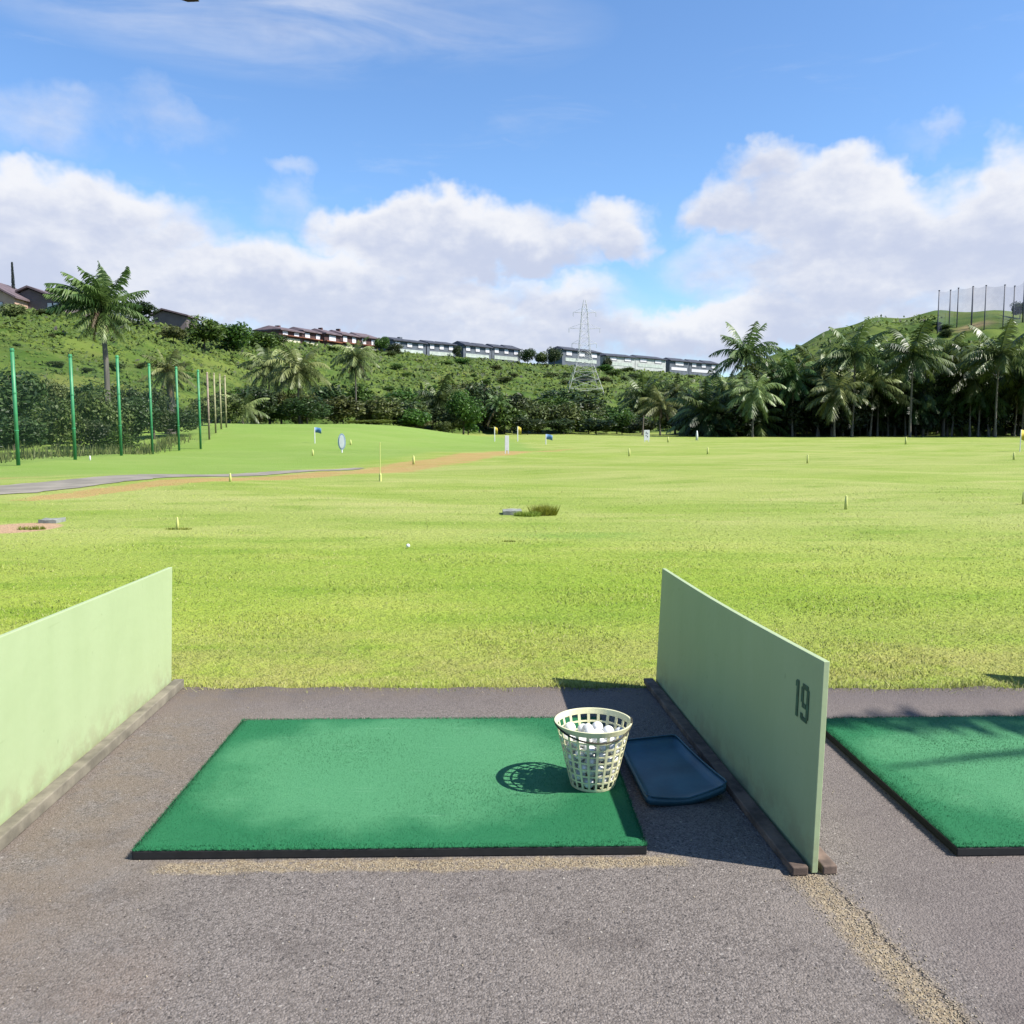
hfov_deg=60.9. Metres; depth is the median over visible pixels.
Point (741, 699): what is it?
bay divider
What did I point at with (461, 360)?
leafy bush
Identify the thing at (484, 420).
leafy bush
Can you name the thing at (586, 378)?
leafy bush
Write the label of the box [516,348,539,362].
broadleaf tree
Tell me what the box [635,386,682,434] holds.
coconut palm
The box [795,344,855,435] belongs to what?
coconut palm
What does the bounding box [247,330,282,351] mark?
leafy bush
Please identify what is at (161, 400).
leafy bush
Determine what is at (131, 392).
leafy bush
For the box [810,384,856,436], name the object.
broadleaf tree
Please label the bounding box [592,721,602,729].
golf ball
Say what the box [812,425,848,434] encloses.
coconut palm
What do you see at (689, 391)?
coconut palm
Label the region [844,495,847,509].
marker peg
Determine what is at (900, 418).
broadleaf tree
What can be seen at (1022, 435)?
flag
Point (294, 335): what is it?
townhouse
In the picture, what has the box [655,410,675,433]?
broadleaf tree
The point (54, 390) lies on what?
leafy bush
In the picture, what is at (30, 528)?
grass tuft
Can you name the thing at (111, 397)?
leafy bush
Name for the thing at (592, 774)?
golf ball
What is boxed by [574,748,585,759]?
golf ball
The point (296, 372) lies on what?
coconut palm
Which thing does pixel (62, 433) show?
leafy bush
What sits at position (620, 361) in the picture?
townhouse
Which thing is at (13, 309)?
leafy bush
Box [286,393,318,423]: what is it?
leafy bush
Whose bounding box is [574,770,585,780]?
golf ball
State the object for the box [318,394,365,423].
leafy bush
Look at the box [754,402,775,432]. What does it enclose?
broadleaf tree
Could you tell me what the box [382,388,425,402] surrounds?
leafy bush
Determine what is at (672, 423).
broadleaf tree
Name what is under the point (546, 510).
grass tuft
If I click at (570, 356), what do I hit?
townhouse
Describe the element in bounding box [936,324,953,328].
leafy bush
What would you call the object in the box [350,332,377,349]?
townhouse
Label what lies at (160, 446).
rough grass
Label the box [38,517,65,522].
cover slab
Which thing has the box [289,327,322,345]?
townhouse
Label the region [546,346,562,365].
broadleaf tree
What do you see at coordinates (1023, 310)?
hilltop net pole
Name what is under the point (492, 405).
coconut palm
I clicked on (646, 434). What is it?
board sign
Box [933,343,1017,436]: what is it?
coconut palm
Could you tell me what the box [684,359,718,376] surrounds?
townhouse
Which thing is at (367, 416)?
leafy bush
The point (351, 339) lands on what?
townhouse
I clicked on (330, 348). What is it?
leafy bush
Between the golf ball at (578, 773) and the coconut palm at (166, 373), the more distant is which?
the coconut palm at (166, 373)
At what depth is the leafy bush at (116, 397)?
65.81 m
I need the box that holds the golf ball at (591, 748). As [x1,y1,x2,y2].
[583,745,594,755]
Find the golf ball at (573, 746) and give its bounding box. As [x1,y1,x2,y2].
[567,739,576,751]
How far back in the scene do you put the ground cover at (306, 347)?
172.69 m
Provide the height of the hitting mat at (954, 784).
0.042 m
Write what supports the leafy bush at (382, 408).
on the ground at (458, 464)
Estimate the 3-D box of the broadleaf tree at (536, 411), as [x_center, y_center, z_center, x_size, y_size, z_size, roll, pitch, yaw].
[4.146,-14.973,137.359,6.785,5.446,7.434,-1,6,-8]
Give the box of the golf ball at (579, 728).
[577,724,583,731]
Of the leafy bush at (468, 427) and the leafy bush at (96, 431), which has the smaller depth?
the leafy bush at (96, 431)
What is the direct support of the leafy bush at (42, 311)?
on the ground at (458, 464)
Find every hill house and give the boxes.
[0,283,30,310]
[15,285,86,315]
[150,308,201,329]
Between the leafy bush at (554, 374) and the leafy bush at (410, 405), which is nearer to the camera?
the leafy bush at (410, 405)
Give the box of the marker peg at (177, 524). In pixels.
[176,517,178,529]
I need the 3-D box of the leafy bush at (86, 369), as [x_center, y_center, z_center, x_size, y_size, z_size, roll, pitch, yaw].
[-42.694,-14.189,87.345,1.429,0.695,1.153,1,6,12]
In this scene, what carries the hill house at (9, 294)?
on the ground at (458, 464)
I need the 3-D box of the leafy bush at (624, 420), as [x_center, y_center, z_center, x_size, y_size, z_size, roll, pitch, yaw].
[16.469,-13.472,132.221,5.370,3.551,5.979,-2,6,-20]
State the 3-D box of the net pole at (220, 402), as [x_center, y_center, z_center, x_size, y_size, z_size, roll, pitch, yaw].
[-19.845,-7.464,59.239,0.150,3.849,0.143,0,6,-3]
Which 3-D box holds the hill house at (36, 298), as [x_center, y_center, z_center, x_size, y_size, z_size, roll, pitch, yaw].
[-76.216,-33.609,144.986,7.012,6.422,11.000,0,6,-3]
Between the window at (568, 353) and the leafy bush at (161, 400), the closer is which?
the leafy bush at (161, 400)
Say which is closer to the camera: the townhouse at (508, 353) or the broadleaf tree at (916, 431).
the broadleaf tree at (916, 431)
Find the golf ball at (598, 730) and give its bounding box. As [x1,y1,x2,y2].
[594,728,603,732]
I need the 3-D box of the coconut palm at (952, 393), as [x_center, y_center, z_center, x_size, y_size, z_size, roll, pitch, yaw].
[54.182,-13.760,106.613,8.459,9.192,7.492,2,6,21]
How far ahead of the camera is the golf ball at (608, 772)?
3.12 m
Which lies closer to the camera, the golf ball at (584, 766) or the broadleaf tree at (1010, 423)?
the golf ball at (584, 766)
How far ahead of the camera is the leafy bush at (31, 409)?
51.88 m
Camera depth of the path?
19.65 m
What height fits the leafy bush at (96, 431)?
1.897 m
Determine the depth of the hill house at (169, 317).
172.28 m
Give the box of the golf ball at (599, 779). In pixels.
[597,772,606,782]
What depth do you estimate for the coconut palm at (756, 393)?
100.07 m
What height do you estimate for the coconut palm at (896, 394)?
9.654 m
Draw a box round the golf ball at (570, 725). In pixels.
[564,722,575,730]
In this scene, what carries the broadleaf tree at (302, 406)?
on the ground at (458, 464)
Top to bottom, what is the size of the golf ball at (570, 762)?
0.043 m
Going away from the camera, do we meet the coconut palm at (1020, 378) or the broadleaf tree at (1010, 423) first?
the coconut palm at (1020, 378)
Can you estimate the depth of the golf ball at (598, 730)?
3.19 m
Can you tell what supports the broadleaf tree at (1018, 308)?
on the ground at (458, 464)
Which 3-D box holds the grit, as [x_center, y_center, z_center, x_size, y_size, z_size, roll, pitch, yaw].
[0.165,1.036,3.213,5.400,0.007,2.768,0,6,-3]
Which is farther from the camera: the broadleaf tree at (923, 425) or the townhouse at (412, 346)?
the townhouse at (412, 346)
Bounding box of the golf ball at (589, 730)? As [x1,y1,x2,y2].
[584,727,595,738]
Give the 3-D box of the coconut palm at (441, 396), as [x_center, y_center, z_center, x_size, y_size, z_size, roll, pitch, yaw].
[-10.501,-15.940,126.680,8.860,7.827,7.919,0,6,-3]
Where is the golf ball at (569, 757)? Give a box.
[567,751,576,760]
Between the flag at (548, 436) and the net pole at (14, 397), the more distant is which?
the flag at (548, 436)
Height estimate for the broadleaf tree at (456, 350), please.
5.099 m
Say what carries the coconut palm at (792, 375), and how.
on the ground at (458, 464)
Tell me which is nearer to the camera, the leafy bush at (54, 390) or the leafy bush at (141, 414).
the leafy bush at (141, 414)
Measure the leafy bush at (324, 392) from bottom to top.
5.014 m
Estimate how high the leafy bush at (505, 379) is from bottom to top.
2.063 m
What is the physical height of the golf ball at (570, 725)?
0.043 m
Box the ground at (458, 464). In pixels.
[0,310,1023,688]
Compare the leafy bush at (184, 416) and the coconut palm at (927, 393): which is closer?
the leafy bush at (184, 416)
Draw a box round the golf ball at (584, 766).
[578,761,586,772]
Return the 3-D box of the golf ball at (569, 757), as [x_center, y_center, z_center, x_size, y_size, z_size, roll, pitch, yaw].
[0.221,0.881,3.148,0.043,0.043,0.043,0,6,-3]
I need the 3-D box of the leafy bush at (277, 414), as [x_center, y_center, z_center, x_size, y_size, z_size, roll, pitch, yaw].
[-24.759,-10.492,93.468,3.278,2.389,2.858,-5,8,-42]
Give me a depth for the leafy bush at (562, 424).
130.94 m
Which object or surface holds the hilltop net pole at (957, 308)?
on the ground at (458, 464)
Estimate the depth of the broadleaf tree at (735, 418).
103.32 m
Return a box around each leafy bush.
[0,303,29,316]
[0,415,47,447]
[18,400,41,419]
[20,395,87,452]
[32,309,62,315]
[37,417,86,443]
[40,377,69,407]
[45,361,65,366]
[48,332,67,335]
[61,381,102,404]
[67,417,110,449]
[69,387,135,448]
[80,367,93,372]
[97,393,116,405]
[97,431,140,452]
[98,361,126,369]
[99,383,124,396]
[107,315,135,324]
[109,394,162,446]
[110,393,126,402]
[116,385,155,398]
[129,386,174,438]
[156,324,188,343]
[161,408,206,435]
[179,372,194,379]
[187,399,222,424]
[191,390,241,422]
[216,394,245,423]
[227,387,250,396]
[242,397,271,420]
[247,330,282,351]
[266,404,292,423]
[270,390,295,423]
[273,334,289,342]
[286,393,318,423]
[288,415,319,423]
[301,382,345,413]
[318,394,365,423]
[327,346,339,350]
[329,413,341,423]
[343,383,375,402]
[343,419,394,424]
[354,404,373,423]
[358,395,404,424]
[382,350,396,355]
[382,386,395,390]
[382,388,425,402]
[385,343,404,353]
[386,395,431,424]
[390,363,402,368]
[396,398,422,426]
[398,408,431,427]
[398,420,432,427]
[433,421,451,431]
[438,412,469,432]
[445,381,476,399]
[452,358,470,363]
[453,412,481,434]
[470,400,486,425]
[476,399,516,427]
[479,379,491,384]
[485,403,528,433]
[489,364,501,369]
[495,376,516,381]
[511,416,546,434]
[532,418,547,433]
[533,387,581,403]
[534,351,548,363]
[535,395,574,407]
[544,418,575,433]
[545,372,560,376]
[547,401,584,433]
[567,393,609,411]
[575,411,605,429]
[578,402,605,410]
[578,418,618,434]
[580,376,593,381]
[581,372,592,375]
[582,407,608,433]
[589,389,601,393]
[596,364,613,371]
[597,377,609,381]
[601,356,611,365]
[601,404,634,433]
[603,412,639,433]
[605,369,621,375]
[621,367,637,371]
[623,418,658,431]
[624,386,667,417]
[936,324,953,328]
[939,329,954,336]
[945,341,967,347]
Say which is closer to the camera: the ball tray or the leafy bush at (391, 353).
the ball tray
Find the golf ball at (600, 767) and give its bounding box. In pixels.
[592,762,603,773]
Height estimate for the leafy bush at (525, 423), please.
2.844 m
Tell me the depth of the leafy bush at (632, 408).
168.16 m
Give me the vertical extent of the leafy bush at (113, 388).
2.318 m
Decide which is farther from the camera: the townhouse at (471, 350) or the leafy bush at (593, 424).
the townhouse at (471, 350)
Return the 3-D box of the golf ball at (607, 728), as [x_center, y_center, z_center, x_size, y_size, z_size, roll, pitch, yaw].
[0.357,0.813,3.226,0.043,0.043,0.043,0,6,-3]
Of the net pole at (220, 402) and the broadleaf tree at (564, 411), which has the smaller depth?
the net pole at (220, 402)
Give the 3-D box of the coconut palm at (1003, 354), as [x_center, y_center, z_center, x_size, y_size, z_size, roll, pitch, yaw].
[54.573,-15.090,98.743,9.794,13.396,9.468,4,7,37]
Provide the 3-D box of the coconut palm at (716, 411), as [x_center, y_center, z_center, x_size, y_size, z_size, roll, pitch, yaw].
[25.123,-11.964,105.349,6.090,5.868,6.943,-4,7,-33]
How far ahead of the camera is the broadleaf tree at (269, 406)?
85.65 m
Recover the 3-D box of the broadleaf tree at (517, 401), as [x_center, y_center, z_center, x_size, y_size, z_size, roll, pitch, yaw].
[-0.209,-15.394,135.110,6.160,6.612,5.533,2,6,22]
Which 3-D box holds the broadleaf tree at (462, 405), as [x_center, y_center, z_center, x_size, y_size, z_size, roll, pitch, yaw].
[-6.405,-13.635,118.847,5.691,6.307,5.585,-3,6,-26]
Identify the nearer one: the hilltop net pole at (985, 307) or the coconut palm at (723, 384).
the coconut palm at (723, 384)
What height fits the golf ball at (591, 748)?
0.043 m
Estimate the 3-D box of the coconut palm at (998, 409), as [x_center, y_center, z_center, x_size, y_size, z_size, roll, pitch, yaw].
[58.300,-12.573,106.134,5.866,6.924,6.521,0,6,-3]
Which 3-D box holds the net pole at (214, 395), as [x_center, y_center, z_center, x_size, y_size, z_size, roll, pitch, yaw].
[-19.221,-6.994,56.296,0.150,3.984,0.143,0,6,-3]
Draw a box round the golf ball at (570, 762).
[567,760,577,770]
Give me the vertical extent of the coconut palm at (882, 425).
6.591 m
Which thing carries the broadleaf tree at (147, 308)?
on the ground at (458, 464)
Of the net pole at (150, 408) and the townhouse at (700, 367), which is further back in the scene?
the townhouse at (700, 367)
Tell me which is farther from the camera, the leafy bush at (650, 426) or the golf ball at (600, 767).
the leafy bush at (650, 426)
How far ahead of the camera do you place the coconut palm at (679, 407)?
127.53 m
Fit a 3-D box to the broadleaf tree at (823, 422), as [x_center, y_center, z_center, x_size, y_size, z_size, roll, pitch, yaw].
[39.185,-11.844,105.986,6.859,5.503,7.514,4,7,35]
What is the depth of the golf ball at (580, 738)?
3.09 m
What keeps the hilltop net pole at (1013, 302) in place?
on the ground at (458, 464)
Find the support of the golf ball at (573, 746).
in the ball basket
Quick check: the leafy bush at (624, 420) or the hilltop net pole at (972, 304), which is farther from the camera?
the hilltop net pole at (972, 304)
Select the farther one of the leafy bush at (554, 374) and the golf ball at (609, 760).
the leafy bush at (554, 374)
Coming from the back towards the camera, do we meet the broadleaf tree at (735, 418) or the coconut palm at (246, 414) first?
the broadleaf tree at (735, 418)
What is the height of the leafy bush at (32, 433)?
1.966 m
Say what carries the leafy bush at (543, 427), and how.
on the ground at (458, 464)
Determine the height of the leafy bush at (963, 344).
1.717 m
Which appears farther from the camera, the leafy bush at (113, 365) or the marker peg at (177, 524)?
the leafy bush at (113, 365)
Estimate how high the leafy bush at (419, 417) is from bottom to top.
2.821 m
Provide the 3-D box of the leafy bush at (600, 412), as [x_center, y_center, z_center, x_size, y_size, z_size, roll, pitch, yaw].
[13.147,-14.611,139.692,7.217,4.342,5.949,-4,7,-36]
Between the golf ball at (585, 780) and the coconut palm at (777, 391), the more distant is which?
the coconut palm at (777, 391)
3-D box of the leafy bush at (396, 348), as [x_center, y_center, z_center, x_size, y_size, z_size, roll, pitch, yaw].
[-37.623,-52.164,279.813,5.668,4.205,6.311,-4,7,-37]
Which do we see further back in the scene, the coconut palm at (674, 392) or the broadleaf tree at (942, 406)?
the coconut palm at (674, 392)
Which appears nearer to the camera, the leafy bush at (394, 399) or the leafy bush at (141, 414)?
the leafy bush at (141, 414)
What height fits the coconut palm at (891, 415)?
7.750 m
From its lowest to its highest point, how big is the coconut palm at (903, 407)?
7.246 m
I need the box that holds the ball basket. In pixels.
[554,707,632,792]
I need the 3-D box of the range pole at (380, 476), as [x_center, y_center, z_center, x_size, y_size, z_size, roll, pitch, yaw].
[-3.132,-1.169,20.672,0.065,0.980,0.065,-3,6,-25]
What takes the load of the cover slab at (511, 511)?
on the ground at (458, 464)
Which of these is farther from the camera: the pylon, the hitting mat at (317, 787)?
the pylon
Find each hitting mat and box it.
[132,715,646,859]
[825,713,1023,855]
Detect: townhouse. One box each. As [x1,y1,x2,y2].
[252,325,304,343]
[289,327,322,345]
[311,328,342,345]
[329,329,360,347]
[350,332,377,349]
[378,337,427,353]
[419,340,456,356]
[452,341,492,359]
[485,344,519,361]
[548,346,600,366]
[600,353,636,368]
[630,355,666,372]
[663,357,689,374]
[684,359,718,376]
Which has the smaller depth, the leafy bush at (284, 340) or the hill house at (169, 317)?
the hill house at (169, 317)
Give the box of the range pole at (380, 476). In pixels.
[379,442,381,480]
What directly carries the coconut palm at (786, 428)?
on the ground at (458, 464)
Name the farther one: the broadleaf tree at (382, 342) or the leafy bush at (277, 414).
the broadleaf tree at (382, 342)
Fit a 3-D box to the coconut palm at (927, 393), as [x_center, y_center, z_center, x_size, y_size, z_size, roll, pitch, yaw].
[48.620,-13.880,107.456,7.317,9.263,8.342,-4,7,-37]
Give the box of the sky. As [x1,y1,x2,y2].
[0,0,1023,376]
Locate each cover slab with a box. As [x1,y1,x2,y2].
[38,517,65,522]
[502,508,521,514]
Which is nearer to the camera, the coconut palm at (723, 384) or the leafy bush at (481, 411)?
the coconut palm at (723, 384)
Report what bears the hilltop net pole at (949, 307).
on the ground at (458, 464)
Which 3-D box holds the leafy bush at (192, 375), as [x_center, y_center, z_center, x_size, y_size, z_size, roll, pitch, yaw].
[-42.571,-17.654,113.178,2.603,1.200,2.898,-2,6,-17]
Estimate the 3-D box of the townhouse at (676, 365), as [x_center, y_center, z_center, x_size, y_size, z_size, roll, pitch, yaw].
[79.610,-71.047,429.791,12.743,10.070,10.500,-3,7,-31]
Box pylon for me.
[567,300,603,392]
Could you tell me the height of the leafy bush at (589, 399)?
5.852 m
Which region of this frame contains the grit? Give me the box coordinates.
[4,689,1023,1023]
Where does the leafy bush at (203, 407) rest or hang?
on the ground at (458, 464)
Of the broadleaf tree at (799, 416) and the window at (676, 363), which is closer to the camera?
the broadleaf tree at (799, 416)
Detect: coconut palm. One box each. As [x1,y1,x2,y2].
[42,261,149,403]
[137,349,194,433]
[218,386,269,423]
[237,343,288,423]
[262,343,331,423]
[330,336,380,420]
[412,374,464,422]
[481,393,511,433]
[614,372,671,434]
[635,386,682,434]
[658,373,696,433]
[665,376,732,436]
[673,380,702,433]
[673,380,739,436]
[677,393,747,436]
[685,392,744,436]
[690,389,745,436]
[704,370,747,400]
[708,321,783,431]
[719,393,789,436]
[726,369,786,436]
[730,375,777,401]
[743,363,800,435]
[764,410,804,436]
[765,348,826,436]
[782,357,862,436]
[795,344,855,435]
[806,366,873,436]
[810,322,889,436]
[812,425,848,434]
[839,406,901,435]
[843,359,904,436]
[845,362,920,435]
[846,371,883,432]
[851,329,932,435]
[867,401,906,435]
[870,319,957,436]
[877,366,938,435]
[879,380,939,433]
[911,331,980,435]
[926,372,983,436]
[932,415,1002,435]
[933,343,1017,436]
[947,318,1023,436]
[953,377,1009,436]
[972,381,1013,436]
[980,349,1023,401]
[988,370,1023,429]
[993,363,1023,435]
[1009,342,1023,392]
[1010,400,1021,435]
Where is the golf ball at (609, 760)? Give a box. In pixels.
[603,754,614,765]
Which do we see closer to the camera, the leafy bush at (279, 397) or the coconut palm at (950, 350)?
the leafy bush at (279, 397)
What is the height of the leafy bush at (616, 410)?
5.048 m
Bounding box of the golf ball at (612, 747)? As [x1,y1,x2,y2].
[609,744,618,753]
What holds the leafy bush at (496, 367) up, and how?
on the ground at (458, 464)
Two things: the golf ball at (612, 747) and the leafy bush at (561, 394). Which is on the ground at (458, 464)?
the leafy bush at (561, 394)
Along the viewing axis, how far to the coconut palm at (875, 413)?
109.45 m
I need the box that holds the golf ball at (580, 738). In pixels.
[573,736,583,747]
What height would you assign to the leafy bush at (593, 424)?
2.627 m
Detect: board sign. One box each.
[505,436,508,453]
[644,430,649,441]
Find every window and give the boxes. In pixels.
[328,335,335,340]
[566,350,571,355]
[675,361,683,365]
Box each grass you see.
[0,432,196,462]
[171,668,1023,693]
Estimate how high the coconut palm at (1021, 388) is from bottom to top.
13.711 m
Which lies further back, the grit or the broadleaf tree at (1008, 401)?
the broadleaf tree at (1008, 401)
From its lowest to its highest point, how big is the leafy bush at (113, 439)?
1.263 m
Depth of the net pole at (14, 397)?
28.58 m
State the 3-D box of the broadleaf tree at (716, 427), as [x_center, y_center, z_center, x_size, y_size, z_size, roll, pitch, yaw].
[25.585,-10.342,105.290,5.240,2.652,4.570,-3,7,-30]
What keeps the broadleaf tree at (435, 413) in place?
on the ground at (458, 464)
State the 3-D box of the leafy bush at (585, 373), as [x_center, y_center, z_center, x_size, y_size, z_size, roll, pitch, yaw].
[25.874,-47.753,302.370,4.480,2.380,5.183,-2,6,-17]
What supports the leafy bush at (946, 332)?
on the ground at (458, 464)
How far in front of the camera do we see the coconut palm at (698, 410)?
104.83 m
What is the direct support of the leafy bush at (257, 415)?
on the ground at (458, 464)
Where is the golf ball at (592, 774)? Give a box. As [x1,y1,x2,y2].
[586,767,594,776]
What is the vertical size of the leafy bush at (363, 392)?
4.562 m
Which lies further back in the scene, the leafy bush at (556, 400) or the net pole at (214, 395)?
the leafy bush at (556, 400)
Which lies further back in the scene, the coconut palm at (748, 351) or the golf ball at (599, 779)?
the coconut palm at (748, 351)
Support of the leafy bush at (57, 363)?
on the ground at (458, 464)
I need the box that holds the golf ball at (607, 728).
[603,725,613,732]
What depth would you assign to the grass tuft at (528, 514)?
13.23 m
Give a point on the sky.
(450, 171)
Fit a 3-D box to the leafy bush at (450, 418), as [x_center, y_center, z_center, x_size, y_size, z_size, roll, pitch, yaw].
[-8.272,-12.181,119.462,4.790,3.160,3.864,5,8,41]
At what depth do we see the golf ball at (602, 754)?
3.08 m
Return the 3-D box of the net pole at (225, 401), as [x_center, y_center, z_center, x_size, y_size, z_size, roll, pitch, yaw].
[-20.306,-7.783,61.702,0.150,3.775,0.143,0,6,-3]
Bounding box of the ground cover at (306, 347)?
[0,307,1023,444]
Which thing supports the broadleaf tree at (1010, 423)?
on the ground at (458, 464)
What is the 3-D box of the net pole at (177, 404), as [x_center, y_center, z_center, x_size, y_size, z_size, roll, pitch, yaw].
[-18.005,-5.509,46.874,0.150,4.591,0.143,0,6,-3]
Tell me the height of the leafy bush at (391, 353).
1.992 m
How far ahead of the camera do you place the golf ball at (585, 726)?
3.20 m
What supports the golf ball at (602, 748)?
in the ball basket
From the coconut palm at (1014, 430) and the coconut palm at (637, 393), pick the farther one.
the coconut palm at (637, 393)
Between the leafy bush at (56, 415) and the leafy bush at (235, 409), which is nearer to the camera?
the leafy bush at (56, 415)
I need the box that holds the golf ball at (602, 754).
[595,750,604,761]
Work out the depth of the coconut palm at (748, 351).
105.18 m
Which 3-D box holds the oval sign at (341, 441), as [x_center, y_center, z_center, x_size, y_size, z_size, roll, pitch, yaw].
[-8.168,-3.286,41.778,0.372,0.969,0.066,0,6,-3]
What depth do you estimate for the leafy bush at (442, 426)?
116.16 m
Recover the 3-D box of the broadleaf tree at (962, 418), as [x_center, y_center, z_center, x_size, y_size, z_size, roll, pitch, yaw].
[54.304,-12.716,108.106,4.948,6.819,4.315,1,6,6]
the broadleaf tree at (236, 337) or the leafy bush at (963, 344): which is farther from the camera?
the broadleaf tree at (236, 337)
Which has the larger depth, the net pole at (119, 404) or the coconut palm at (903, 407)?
the coconut palm at (903, 407)
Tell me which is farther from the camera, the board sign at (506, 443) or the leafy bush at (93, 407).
the leafy bush at (93, 407)
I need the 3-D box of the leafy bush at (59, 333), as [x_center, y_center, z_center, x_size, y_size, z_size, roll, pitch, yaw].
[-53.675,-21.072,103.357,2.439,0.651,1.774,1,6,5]
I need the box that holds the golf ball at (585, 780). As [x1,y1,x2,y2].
[583,778,593,787]
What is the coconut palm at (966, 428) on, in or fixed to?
on the ground at (458, 464)
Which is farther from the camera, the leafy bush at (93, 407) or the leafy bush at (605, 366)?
the leafy bush at (605, 366)
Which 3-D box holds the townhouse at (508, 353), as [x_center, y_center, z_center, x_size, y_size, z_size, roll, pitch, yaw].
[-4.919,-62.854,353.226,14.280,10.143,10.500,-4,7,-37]
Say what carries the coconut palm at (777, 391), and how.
on the ground at (458, 464)
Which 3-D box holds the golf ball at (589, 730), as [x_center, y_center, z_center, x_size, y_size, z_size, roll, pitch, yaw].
[0.283,0.803,3.166,0.043,0.043,0.043,0,6,-3]
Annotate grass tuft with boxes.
[17,525,46,529]
[514,510,542,516]
[527,503,559,515]
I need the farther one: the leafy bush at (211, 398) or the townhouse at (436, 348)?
the townhouse at (436, 348)
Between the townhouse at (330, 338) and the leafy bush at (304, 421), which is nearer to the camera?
the leafy bush at (304, 421)
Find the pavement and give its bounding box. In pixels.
[0,686,1023,1023]
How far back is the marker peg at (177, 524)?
11.41 m
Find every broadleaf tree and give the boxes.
[0,367,49,449]
[122,300,159,326]
[184,314,227,351]
[216,321,253,351]
[236,384,277,422]
[281,395,333,423]
[372,336,389,349]
[428,407,447,428]
[445,389,485,433]
[452,346,462,355]
[466,379,502,427]
[493,392,529,433]
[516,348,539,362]
[523,400,557,433]
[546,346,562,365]
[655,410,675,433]
[670,409,693,433]
[700,418,743,436]
[712,404,760,436]
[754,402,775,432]
[771,397,816,436]
[805,399,865,430]
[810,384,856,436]
[844,392,876,436]
[883,373,910,435]
[904,377,935,435]
[904,377,946,435]
[928,381,960,436]
[939,387,971,435]
[972,390,1015,433]
[975,387,1016,435]
[1003,405,1021,435]
[1010,301,1022,318]
[1011,407,1023,425]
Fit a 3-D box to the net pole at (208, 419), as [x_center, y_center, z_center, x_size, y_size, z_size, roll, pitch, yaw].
[-18.450,-6.385,52.870,0.150,4.165,0.143,0,6,-3]
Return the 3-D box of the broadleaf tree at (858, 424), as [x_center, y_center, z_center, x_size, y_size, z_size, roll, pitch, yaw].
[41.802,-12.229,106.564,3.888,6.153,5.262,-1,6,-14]
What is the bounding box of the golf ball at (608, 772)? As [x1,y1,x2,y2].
[606,766,614,774]
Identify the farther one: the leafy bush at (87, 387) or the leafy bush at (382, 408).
the leafy bush at (382, 408)
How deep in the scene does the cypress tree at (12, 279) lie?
143.28 m
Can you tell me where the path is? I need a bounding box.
[0,468,359,493]
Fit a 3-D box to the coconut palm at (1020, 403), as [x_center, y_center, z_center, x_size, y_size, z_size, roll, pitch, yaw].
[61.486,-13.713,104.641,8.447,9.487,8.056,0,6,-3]
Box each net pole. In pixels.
[9,348,20,465]
[68,354,76,459]
[115,355,122,455]
[147,363,153,452]
[175,367,179,450]
[197,370,201,448]
[206,372,209,439]
[213,373,216,432]
[219,374,221,428]
[224,375,226,427]
[937,290,939,333]
[948,290,950,328]
[956,288,958,327]
[971,286,973,326]
[983,285,986,329]
[1002,284,1005,329]
[1012,285,1015,319]
[1022,294,1023,322]
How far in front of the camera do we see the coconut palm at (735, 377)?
112.98 m
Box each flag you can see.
[314,427,320,442]
[494,427,497,440]
[517,426,520,440]
[545,434,552,443]
[1019,430,1023,451]
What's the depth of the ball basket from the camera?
3.12 m
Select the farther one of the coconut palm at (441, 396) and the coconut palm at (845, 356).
the coconut palm at (441, 396)
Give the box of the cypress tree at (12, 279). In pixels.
[11,262,14,288]
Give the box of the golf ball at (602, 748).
[599,740,606,750]
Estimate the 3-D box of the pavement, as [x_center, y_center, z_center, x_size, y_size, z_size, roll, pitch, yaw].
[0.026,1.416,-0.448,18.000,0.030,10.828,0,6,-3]
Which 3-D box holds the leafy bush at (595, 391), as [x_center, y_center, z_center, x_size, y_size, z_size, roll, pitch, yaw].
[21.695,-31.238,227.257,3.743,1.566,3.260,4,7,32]
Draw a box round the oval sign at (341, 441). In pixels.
[338,433,345,452]
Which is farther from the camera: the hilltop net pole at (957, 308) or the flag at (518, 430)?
the hilltop net pole at (957, 308)
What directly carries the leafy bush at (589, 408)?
on the ground at (458, 464)
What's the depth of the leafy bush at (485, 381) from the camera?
216.34 m
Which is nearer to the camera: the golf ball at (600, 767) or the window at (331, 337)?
the golf ball at (600, 767)
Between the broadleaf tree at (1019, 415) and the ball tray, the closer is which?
the ball tray
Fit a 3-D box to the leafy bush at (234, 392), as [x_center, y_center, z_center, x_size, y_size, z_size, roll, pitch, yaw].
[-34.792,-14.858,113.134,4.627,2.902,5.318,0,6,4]
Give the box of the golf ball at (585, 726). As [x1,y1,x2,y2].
[582,723,592,731]
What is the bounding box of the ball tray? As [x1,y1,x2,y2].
[623,734,726,805]
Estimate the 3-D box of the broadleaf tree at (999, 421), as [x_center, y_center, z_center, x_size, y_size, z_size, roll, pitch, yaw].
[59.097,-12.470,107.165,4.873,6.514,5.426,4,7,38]
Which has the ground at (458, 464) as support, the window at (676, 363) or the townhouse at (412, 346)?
the townhouse at (412, 346)
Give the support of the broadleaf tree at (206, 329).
on the ground at (458, 464)
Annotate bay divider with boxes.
[0,567,183,851]
[644,568,836,875]
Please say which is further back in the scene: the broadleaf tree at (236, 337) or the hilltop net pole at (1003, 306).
the broadleaf tree at (236, 337)
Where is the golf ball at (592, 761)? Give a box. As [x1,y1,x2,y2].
[584,755,595,766]

